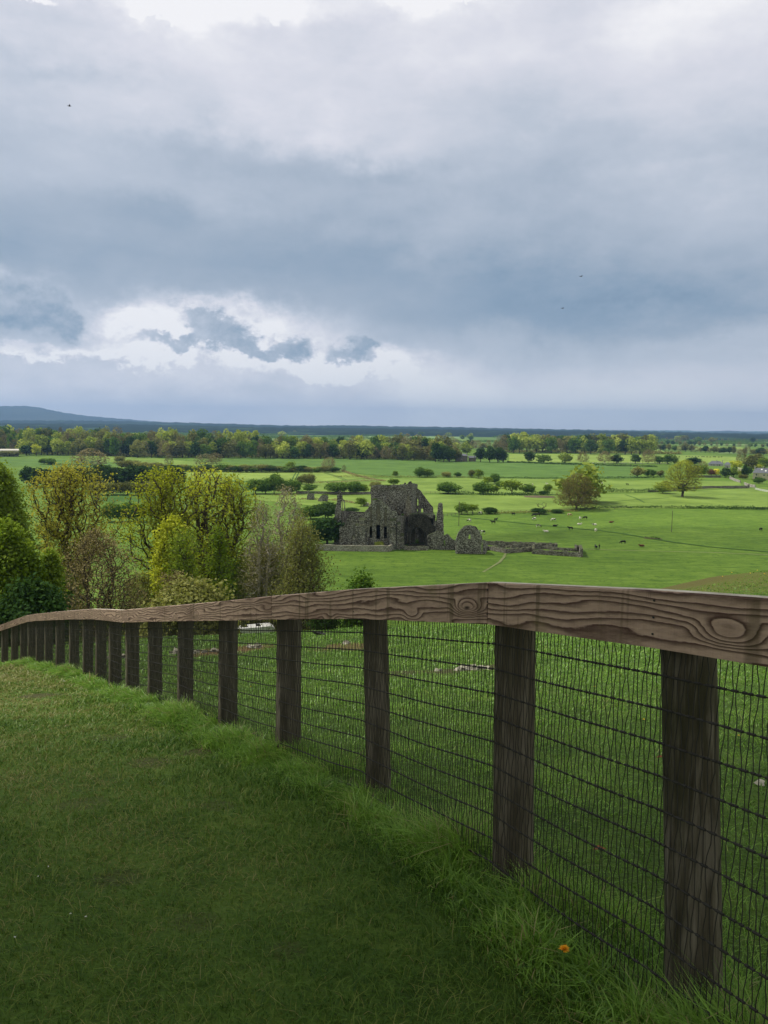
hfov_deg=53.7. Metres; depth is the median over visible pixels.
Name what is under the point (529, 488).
bush
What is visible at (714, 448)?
broadleaf tree
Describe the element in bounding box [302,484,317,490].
bush
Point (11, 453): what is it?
bush
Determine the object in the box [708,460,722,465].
bungalow house
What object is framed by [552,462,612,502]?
broadleaf tree
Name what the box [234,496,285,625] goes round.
birch tree
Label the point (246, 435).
broadleaf tree
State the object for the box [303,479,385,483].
hedge
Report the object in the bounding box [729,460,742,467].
broadleaf tree
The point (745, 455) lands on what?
bare tree
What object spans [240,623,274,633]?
rocks
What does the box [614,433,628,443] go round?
broadleaf tree
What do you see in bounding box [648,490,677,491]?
stone wall
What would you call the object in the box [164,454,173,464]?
bare tree
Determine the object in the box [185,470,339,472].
hedge
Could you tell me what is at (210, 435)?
broadleaf tree
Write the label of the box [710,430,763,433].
hill
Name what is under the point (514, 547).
ruined walls
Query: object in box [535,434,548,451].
broadleaf tree
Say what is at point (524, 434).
broadleaf tree
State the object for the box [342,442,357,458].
broadleaf tree
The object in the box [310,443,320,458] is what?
bare tree
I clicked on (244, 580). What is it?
bush
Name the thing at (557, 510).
bush
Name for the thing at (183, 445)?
broadleaf tree
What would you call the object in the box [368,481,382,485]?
bush
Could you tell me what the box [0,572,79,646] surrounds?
bush
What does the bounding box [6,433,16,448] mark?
broadleaf tree
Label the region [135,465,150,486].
tree
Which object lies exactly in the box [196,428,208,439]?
broadleaf tree
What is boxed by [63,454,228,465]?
field
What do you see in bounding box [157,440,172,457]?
bare tree
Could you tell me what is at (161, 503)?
broadleaf tree
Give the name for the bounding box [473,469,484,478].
broadleaf tree
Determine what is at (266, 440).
broadleaf tree
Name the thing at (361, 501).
broadleaf tree
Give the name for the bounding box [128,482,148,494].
bush
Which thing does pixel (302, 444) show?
broadleaf tree
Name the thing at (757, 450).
evergreen tree
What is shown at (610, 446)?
broadleaf tree
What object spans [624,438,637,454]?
broadleaf tree
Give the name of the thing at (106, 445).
evergreen tree
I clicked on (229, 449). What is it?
broadleaf tree
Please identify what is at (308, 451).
evergreen tree
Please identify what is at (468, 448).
broadleaf tree
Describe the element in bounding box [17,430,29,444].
broadleaf tree
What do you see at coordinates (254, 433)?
broadleaf tree
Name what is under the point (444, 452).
evergreen tree
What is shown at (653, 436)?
broadleaf tree
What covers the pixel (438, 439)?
broadleaf tree
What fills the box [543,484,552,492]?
broadleaf tree
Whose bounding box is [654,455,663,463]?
broadleaf tree
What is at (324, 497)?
ruin stump
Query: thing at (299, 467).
bush
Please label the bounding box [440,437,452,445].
broadleaf tree
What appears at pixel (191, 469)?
bush
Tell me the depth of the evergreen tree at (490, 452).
963.05 m
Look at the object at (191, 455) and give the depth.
1040.66 m
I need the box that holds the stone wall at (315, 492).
[296,491,370,493]
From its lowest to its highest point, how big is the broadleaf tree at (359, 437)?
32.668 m
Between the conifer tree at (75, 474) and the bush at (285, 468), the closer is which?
the conifer tree at (75, 474)
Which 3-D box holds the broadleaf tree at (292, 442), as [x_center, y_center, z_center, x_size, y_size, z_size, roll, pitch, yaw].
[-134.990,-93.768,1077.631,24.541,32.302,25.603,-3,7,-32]
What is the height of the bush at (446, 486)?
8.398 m
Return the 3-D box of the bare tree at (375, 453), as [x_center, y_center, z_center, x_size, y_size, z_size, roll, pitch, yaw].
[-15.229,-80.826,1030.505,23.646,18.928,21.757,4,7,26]
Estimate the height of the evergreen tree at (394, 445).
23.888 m
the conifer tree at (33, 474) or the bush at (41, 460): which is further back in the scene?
the bush at (41, 460)
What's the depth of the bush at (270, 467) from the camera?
704.08 m
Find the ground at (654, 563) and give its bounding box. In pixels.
[0,433,767,1023]
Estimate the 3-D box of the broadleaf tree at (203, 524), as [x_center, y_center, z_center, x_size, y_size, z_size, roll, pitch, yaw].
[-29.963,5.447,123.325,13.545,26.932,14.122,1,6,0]
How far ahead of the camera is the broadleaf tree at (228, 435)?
1165.32 m
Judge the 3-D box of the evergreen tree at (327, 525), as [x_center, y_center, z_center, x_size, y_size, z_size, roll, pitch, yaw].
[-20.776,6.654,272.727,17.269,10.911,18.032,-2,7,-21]
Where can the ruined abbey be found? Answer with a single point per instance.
(391, 514)
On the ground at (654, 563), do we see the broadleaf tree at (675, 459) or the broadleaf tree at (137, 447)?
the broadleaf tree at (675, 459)
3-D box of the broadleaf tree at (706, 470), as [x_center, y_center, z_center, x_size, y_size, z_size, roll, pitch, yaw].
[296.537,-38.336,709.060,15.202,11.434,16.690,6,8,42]
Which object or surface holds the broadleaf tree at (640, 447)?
on the field at (555, 458)
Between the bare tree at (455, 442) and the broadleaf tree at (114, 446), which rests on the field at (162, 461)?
the broadleaf tree at (114, 446)
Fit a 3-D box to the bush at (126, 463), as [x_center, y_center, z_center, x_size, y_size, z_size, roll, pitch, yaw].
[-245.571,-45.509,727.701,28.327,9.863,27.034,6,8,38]
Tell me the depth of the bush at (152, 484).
459.96 m
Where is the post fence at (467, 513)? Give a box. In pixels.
[447,511,481,515]
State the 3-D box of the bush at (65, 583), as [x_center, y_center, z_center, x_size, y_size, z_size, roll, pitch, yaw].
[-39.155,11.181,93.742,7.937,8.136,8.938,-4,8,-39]
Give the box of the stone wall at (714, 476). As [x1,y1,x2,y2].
[690,475,720,477]
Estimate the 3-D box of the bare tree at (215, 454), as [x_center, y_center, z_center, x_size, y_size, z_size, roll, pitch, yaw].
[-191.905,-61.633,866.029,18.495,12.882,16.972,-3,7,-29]
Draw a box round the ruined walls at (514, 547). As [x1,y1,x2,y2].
[486,541,582,556]
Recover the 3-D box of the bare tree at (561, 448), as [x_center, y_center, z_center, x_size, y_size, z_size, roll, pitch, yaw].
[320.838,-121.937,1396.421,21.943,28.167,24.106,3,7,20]
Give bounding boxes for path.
[482,553,506,571]
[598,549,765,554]
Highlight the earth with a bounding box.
[524,495,554,497]
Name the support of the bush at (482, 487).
on the ground at (654, 563)
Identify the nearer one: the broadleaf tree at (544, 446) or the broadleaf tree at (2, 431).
the broadleaf tree at (2, 431)
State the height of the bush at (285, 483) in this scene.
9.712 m
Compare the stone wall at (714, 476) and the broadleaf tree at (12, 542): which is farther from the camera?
the stone wall at (714, 476)
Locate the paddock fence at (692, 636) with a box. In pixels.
[0,582,767,1023]
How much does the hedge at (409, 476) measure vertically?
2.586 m
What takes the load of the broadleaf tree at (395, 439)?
on the ground at (654, 563)
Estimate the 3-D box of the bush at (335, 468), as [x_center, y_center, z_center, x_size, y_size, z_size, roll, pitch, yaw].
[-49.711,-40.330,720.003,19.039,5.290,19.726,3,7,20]
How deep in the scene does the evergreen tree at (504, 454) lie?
968.61 m
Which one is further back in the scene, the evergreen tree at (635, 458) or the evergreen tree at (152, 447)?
the evergreen tree at (152, 447)
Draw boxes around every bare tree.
[8,439,19,451]
[66,428,75,439]
[69,448,110,466]
[111,426,121,433]
[141,441,150,456]
[147,430,156,440]
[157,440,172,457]
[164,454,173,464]
[193,453,219,464]
[208,453,222,462]
[230,439,238,457]
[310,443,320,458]
[321,442,330,458]
[322,457,334,466]
[365,446,379,457]
[380,446,392,459]
[386,447,399,459]
[399,437,410,443]
[449,436,456,448]
[497,435,509,449]
[553,438,563,450]
[576,452,588,461]
[596,451,612,461]
[642,450,655,462]
[735,449,746,463]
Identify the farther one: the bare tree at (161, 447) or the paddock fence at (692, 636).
the bare tree at (161, 447)
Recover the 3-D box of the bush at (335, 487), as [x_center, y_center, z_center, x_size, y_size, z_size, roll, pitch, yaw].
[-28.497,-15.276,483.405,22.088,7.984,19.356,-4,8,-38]
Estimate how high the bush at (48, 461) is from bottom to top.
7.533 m
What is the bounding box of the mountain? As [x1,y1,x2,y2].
[0,406,170,422]
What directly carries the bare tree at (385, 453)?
on the field at (407, 467)
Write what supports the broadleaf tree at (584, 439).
on the ground at (654, 563)
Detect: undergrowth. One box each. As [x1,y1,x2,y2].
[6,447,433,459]
[506,449,682,453]
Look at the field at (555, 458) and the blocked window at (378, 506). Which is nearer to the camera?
the blocked window at (378, 506)
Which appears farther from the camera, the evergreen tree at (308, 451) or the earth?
the evergreen tree at (308, 451)
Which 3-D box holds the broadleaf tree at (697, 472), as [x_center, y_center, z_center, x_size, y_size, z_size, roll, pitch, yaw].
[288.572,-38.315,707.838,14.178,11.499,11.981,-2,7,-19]
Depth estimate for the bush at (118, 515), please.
329.71 m
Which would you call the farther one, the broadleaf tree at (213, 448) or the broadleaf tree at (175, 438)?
the broadleaf tree at (175, 438)
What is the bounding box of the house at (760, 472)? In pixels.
[752,466,767,479]
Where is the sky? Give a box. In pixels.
[0,0,767,431]
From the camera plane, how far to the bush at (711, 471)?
716.50 m
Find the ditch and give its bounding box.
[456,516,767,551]
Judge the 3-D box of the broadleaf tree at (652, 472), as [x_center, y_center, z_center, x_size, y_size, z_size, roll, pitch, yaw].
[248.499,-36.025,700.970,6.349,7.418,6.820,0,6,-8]
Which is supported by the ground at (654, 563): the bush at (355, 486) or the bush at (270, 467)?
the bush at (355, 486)
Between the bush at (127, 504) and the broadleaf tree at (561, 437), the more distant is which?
the broadleaf tree at (561, 437)
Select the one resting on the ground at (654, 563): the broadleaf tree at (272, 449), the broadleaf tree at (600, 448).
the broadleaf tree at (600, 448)
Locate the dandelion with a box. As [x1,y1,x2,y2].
[558,944,569,996]
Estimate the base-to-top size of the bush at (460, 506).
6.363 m
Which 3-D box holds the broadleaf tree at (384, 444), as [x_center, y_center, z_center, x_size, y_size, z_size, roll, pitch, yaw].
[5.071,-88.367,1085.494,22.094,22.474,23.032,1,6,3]
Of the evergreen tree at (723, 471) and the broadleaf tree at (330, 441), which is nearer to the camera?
the evergreen tree at (723, 471)
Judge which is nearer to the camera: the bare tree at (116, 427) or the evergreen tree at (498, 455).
the evergreen tree at (498, 455)
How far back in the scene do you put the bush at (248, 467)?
700.69 m
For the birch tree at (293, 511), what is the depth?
117.27 m
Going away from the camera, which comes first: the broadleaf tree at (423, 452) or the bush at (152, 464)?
the bush at (152, 464)
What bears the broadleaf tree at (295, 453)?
on the field at (407, 467)
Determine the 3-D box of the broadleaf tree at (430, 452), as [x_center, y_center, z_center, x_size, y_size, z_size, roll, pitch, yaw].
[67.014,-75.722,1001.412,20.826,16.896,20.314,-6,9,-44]
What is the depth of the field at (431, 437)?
3720.43 m
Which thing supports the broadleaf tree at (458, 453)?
on the field at (407, 467)
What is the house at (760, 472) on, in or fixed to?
on the ground at (654, 563)
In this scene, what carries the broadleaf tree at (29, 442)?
on the ground at (654, 563)
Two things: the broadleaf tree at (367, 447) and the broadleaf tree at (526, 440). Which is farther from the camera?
the broadleaf tree at (526, 440)
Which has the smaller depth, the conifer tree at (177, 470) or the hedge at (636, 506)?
the hedge at (636, 506)
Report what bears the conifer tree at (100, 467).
on the ground at (654, 563)
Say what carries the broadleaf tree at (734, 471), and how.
on the ground at (654, 563)
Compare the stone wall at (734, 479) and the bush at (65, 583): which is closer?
the bush at (65, 583)
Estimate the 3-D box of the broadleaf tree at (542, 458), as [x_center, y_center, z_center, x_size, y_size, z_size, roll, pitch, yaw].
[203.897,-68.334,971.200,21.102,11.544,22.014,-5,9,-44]
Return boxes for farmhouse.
[455,453,467,461]
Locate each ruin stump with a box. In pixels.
[307,491,314,499]
[318,494,328,500]
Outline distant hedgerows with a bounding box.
[58,430,767,443]
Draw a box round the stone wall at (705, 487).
[690,486,747,488]
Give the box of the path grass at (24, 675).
[0,663,658,1023]
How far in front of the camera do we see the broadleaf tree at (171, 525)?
100.17 m
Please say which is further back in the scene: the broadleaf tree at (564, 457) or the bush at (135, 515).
the broadleaf tree at (564, 457)
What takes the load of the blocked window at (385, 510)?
in the ruined abbey
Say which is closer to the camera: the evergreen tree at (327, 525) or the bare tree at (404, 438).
the evergreen tree at (327, 525)
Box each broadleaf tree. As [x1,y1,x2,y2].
[0,425,10,446]
[0,429,5,445]
[0,438,5,448]
[0,457,45,559]
[0,514,37,601]
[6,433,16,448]
[6,544,48,589]
[15,439,24,453]
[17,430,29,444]
[21,458,125,608]
[22,428,35,441]
[23,440,32,454]
[30,426,41,433]
[30,444,41,455]
[33,434,48,454]
[40,428,51,437]
[40,547,68,636]
[43,436,50,454]
[44,436,58,454]
[50,438,63,454]
[51,432,62,438]
[59,435,67,454]
[62,441,74,454]
[69,438,88,455]
[70,426,84,437]
[79,430,89,440]
[83,435,94,452]
[86,429,98,436]
[87,437,101,451]
[94,429,106,440]
[94,439,104,452]
[100,425,109,433]
[102,432,109,441]
[108,429,122,440]
[109,436,121,455]
[109,463,214,593]
[123,433,133,440]
[129,439,145,457]
[134,432,146,444]
[140,438,148,451]
[143,510,207,605]
[152,437,163,456]
[155,427,165,438]
[157,525,207,591]
[161,430,175,443]
[161,441,175,457]
[166,431,182,442]
[168,443,182,457]
[175,463,238,585]
[177,440,187,457]
[182,441,193,456]
[186,429,197,443]
[195,470,271,599]
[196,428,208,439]
[196,438,207,455]
[197,522,237,600]
[199,443,212,457]
[206,433,214,439]
[206,442,219,457]
[215,437,230,457]
[219,441,235,457]
[222,428,233,438]
[233,431,245,445]
[234,441,243,457]
[240,442,248,457]
[243,431,251,438]
[245,439,258,457]
[250,430,261,437]
[258,444,272,457]
[260,435,270,443]
[265,444,276,457]
[271,445,280,457]
[274,441,292,458]
[276,435,289,444]
[280,435,295,446]
[285,461,295,466]
[289,447,300,458]
[297,441,306,457]
[312,437,323,444]
[313,443,328,458]
[326,439,337,446]
[337,440,347,447]
[338,445,347,457]
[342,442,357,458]
[353,441,360,458]
[354,435,364,441]
[354,497,368,505]
[358,442,374,458]
[369,436,379,444]
[376,435,389,443]
[380,443,389,454]
[387,478,400,484]
[389,434,401,445]
[391,446,402,459]
[396,444,407,459]
[403,444,414,459]
[405,440,419,449]
[409,446,420,458]
[414,434,423,442]
[418,446,429,458]
[426,449,440,460]
[435,435,443,442]
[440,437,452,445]
[452,447,461,461]
[460,441,473,452]
[468,504,478,511]
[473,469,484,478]
[479,443,486,448]
[481,476,493,482]
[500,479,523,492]
[507,436,520,452]
[509,433,519,438]
[517,439,525,452]
[518,432,528,440]
[522,437,533,451]
[528,437,544,452]
[530,434,541,437]
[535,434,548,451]
[535,454,552,462]
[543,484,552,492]
[545,436,557,452]
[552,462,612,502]
[553,473,600,507]
[556,435,565,447]
[557,452,572,462]
[561,436,571,452]
[567,438,582,452]
[578,435,587,452]
[588,433,600,442]
[595,433,608,444]
[596,439,605,452]
[602,438,615,454]
[613,437,621,453]
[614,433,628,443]
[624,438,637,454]
[630,466,647,476]
[633,439,648,454]
[642,440,657,452]
[643,469,650,475]
[647,434,658,445]
[650,470,656,475]
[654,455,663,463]
[657,470,664,475]
[661,458,704,496]
[662,454,672,463]
[672,455,679,463]
[679,435,689,439]
[680,443,688,451]
[687,465,701,474]
[694,465,709,474]
[710,446,717,451]
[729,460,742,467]
[730,467,740,475]
[741,455,757,469]
[747,453,763,463]
[747,466,752,474]
[757,458,767,467]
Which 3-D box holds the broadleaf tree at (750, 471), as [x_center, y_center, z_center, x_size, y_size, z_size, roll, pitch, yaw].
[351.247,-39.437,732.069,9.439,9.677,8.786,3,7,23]
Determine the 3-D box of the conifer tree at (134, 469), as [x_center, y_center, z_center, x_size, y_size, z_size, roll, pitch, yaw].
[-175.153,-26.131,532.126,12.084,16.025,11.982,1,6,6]
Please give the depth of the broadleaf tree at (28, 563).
74.63 m
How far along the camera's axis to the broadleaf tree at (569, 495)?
402.19 m
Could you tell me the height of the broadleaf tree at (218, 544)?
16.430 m
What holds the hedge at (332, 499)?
on the field at (747, 497)
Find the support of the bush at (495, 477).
on the field at (427, 485)
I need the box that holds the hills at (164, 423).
[0,420,767,434]
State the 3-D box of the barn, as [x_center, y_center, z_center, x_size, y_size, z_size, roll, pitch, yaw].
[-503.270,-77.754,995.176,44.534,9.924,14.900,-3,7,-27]
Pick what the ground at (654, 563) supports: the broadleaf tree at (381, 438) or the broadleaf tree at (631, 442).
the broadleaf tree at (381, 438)
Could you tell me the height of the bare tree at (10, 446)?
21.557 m
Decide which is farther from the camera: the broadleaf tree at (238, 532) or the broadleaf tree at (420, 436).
the broadleaf tree at (420, 436)
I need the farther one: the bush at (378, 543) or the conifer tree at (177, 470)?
the conifer tree at (177, 470)
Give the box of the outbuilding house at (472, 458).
[468,456,475,461]
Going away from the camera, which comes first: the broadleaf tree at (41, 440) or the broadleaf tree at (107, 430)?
the broadleaf tree at (41, 440)
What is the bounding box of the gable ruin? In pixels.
[455,525,486,553]
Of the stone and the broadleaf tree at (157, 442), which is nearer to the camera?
the stone
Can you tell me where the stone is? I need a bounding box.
[753,779,764,785]
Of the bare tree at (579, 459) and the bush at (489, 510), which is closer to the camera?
the bush at (489, 510)
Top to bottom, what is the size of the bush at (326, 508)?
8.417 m
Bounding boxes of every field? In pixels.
[0,458,118,466]
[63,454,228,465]
[93,494,158,501]
[183,471,369,482]
[203,457,640,478]
[252,487,767,512]
[300,478,740,493]
[366,436,466,438]
[509,454,744,462]
[531,448,663,452]
[666,447,748,449]
[681,444,765,444]
[718,451,755,453]
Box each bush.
[0,450,22,455]
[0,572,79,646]
[38,458,50,463]
[45,458,55,463]
[56,525,152,641]
[60,569,94,636]
[89,480,107,493]
[100,502,119,521]
[105,482,119,494]
[111,503,126,520]
[111,568,159,630]
[113,455,125,461]
[113,459,140,467]
[116,481,136,494]
[119,502,137,521]
[124,573,255,636]
[127,503,143,521]
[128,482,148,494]
[133,461,149,468]
[142,569,216,631]
[143,481,159,492]
[147,462,165,467]
[176,464,190,471]
[183,465,198,471]
[196,464,211,471]
[209,559,248,621]
[212,464,230,469]
[229,466,244,471]
[230,541,286,626]
[238,537,279,621]
[239,464,253,471]
[244,465,259,471]
[245,478,265,493]
[253,464,271,470]
[257,479,275,493]
[259,519,344,631]
[261,465,276,470]
[261,472,282,493]
[271,479,290,491]
[276,466,291,470]
[283,478,301,493]
[292,465,309,470]
[297,505,318,518]
[300,473,316,484]
[301,467,317,471]
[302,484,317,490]
[306,619,342,629]
[310,467,324,471]
[310,501,335,516]
[317,466,333,470]
[324,467,340,471]
[324,482,349,491]
[340,566,388,627]
[343,481,365,492]
[345,507,359,510]
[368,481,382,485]
[374,541,383,544]
[413,467,424,476]
[422,469,433,476]
[436,481,462,493]
[441,471,451,476]
[454,502,468,513]
[467,470,474,476]
[472,481,496,493]
[481,507,496,513]
[490,473,499,482]
[522,484,535,491]
[530,508,548,512]
[551,509,563,512]
[652,482,671,492]
[708,469,715,474]
[738,474,747,478]
[751,477,766,482]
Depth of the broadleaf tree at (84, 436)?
1096.59 m
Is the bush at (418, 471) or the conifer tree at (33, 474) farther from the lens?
the bush at (418, 471)
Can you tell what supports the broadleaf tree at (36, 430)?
on the ground at (654, 563)
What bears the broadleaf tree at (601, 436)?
on the field at (569, 450)
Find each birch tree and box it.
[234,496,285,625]
[266,484,306,594]
[281,508,323,629]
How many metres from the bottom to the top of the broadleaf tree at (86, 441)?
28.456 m
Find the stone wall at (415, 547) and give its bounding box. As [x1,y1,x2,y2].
[404,545,427,549]
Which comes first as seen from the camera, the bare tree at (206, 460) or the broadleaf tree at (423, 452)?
the bare tree at (206, 460)
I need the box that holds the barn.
[0,449,18,455]
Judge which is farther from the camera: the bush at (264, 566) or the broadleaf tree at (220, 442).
the broadleaf tree at (220, 442)
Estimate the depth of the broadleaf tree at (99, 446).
1037.73 m
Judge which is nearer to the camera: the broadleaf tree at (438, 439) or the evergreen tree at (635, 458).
the evergreen tree at (635, 458)
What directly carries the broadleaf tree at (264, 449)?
on the field at (407, 467)
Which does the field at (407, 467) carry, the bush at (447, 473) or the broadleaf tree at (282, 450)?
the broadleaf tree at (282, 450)
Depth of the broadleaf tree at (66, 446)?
1039.03 m
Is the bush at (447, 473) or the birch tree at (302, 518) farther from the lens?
the bush at (447, 473)
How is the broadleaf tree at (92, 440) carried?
on the ground at (654, 563)
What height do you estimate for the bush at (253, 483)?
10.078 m
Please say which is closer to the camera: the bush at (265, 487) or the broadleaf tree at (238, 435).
the bush at (265, 487)
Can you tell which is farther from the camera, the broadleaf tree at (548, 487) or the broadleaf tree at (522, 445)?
the broadleaf tree at (522, 445)
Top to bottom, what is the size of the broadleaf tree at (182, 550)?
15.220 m
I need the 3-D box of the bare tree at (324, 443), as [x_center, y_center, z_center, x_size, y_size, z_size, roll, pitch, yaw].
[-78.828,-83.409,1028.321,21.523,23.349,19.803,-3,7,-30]
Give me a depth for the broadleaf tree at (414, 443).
1065.97 m
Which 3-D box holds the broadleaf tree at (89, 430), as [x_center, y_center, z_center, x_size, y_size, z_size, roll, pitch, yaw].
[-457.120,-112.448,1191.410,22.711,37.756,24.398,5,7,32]
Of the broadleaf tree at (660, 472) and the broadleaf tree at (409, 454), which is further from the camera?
the broadleaf tree at (409, 454)
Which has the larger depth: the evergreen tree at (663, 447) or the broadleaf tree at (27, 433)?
the evergreen tree at (663, 447)
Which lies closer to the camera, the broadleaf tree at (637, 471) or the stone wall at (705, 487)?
the stone wall at (705, 487)
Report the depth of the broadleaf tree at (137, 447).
990.44 m
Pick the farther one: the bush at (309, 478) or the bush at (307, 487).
the bush at (309, 478)
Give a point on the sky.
(389, 213)
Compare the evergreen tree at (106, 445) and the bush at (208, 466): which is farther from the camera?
the evergreen tree at (106, 445)
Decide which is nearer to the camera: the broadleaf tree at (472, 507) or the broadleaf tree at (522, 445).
the broadleaf tree at (472, 507)
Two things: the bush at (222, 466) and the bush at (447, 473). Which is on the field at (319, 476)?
the bush at (222, 466)
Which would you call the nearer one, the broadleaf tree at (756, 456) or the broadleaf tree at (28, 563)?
the broadleaf tree at (28, 563)
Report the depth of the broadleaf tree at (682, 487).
485.49 m
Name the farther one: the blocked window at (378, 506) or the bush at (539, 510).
the bush at (539, 510)
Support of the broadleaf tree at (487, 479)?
on the field at (427, 485)
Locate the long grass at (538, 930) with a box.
[0,656,767,1023]
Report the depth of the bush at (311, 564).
104.02 m
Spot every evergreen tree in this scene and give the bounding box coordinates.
[19,445,33,455]
[69,437,75,453]
[103,438,110,455]
[120,440,129,456]
[126,436,136,456]
[145,441,157,457]
[189,442,200,457]
[250,435,260,450]
[301,443,315,458]
[306,516,348,543]
[326,443,340,457]
[335,436,344,443]
[356,444,366,458]
[373,445,384,458]
[385,442,400,453]
[420,437,429,448]
[430,441,441,461]
[440,445,448,461]
[445,448,456,461]
[473,447,484,461]
[483,445,496,461]
[493,447,503,461]
[500,434,511,446]
[500,450,507,461]
[524,451,535,461]
[584,439,598,453]
[610,454,624,462]
[617,439,631,454]
[630,454,640,463]
[660,444,666,450]
[685,457,702,464]
[701,446,708,452]
[719,467,730,475]
[725,447,732,452]
[755,448,763,454]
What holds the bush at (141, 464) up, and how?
on the ground at (654, 563)
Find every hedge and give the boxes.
[46,463,111,466]
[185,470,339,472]
[301,498,369,503]
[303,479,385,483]
[333,475,488,477]
[340,470,383,480]
[451,490,475,494]
[479,490,550,495]
[494,509,579,513]
[499,476,559,478]
[507,461,656,466]
[571,505,767,510]
[594,488,640,492]
[597,475,738,478]
[685,504,766,509]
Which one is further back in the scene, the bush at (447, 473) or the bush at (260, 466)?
the bush at (260, 466)
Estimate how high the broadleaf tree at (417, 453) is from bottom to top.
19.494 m
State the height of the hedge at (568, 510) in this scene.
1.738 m
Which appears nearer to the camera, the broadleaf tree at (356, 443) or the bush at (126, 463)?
the bush at (126, 463)
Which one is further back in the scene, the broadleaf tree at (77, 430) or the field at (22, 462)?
the broadleaf tree at (77, 430)
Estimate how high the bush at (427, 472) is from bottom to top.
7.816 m
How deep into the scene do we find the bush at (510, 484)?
495.31 m
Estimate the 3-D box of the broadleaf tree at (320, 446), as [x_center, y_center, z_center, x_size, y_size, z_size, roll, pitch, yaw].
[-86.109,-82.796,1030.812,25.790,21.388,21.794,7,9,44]
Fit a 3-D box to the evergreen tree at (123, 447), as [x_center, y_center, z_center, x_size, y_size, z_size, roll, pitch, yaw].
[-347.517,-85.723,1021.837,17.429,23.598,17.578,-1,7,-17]
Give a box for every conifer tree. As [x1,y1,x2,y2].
[18,465,33,484]
[27,467,46,485]
[67,467,81,484]
[82,468,97,483]
[93,465,106,481]
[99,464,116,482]
[110,467,120,482]
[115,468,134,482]
[127,464,137,481]
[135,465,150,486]
[163,465,176,483]
[169,465,185,484]
[741,464,747,474]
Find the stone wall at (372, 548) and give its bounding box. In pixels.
[315,544,392,551]
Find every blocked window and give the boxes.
[370,508,371,526]
[376,503,379,524]
[384,507,386,525]
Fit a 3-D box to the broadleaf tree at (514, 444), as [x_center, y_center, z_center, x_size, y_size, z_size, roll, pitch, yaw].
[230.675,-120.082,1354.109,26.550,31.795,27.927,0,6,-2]
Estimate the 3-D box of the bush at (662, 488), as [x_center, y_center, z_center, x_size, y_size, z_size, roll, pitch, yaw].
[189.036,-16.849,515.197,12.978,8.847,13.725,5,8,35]
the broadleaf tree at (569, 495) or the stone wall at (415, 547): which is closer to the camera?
the stone wall at (415, 547)
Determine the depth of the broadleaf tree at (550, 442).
1369.14 m
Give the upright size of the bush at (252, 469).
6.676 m
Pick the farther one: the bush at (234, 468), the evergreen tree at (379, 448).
the evergreen tree at (379, 448)
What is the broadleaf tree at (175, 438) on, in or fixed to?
on the ground at (654, 563)
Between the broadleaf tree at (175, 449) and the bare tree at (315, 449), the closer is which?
the broadleaf tree at (175, 449)
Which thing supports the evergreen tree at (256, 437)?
on the ground at (654, 563)
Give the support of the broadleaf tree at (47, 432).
on the ground at (654, 563)
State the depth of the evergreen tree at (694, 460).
944.36 m
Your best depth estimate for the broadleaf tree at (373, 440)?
1167.20 m
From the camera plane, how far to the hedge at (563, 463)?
922.22 m
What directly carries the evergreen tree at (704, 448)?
on the ground at (654, 563)
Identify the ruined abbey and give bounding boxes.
[333,481,455,549]
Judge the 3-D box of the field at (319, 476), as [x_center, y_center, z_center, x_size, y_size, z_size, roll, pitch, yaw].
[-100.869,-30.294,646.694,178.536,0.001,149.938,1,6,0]
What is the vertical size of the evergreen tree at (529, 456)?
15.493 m
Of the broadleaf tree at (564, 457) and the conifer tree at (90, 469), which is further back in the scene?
the broadleaf tree at (564, 457)
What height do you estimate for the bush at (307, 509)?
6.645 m
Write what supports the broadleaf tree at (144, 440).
on the ground at (654, 563)
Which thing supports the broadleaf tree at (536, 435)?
on the field at (569, 450)
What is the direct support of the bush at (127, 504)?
on the ground at (654, 563)
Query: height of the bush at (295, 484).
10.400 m
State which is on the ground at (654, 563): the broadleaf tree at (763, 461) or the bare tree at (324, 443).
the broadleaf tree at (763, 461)
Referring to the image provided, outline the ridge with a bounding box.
[0,423,767,440]
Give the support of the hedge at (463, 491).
on the field at (747, 497)
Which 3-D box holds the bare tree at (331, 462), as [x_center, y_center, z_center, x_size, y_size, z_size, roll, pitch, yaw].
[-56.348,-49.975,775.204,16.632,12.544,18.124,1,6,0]
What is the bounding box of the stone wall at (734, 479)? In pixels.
[729,477,740,482]
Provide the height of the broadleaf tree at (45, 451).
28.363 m
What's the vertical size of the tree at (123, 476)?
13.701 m
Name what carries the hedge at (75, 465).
on the field at (22, 462)
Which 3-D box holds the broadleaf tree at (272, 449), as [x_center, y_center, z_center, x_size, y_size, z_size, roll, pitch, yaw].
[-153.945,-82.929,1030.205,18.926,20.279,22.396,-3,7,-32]
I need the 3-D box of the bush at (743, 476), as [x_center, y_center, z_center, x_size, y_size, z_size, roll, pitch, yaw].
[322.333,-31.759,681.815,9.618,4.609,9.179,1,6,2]
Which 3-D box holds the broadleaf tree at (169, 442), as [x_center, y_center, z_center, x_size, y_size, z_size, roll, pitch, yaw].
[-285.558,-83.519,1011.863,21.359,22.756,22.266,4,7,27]
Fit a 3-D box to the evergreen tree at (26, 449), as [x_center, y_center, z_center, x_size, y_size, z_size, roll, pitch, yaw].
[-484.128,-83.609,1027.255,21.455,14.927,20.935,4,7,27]
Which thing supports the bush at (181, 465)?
on the ground at (654, 563)
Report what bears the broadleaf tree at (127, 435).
on the ground at (654, 563)

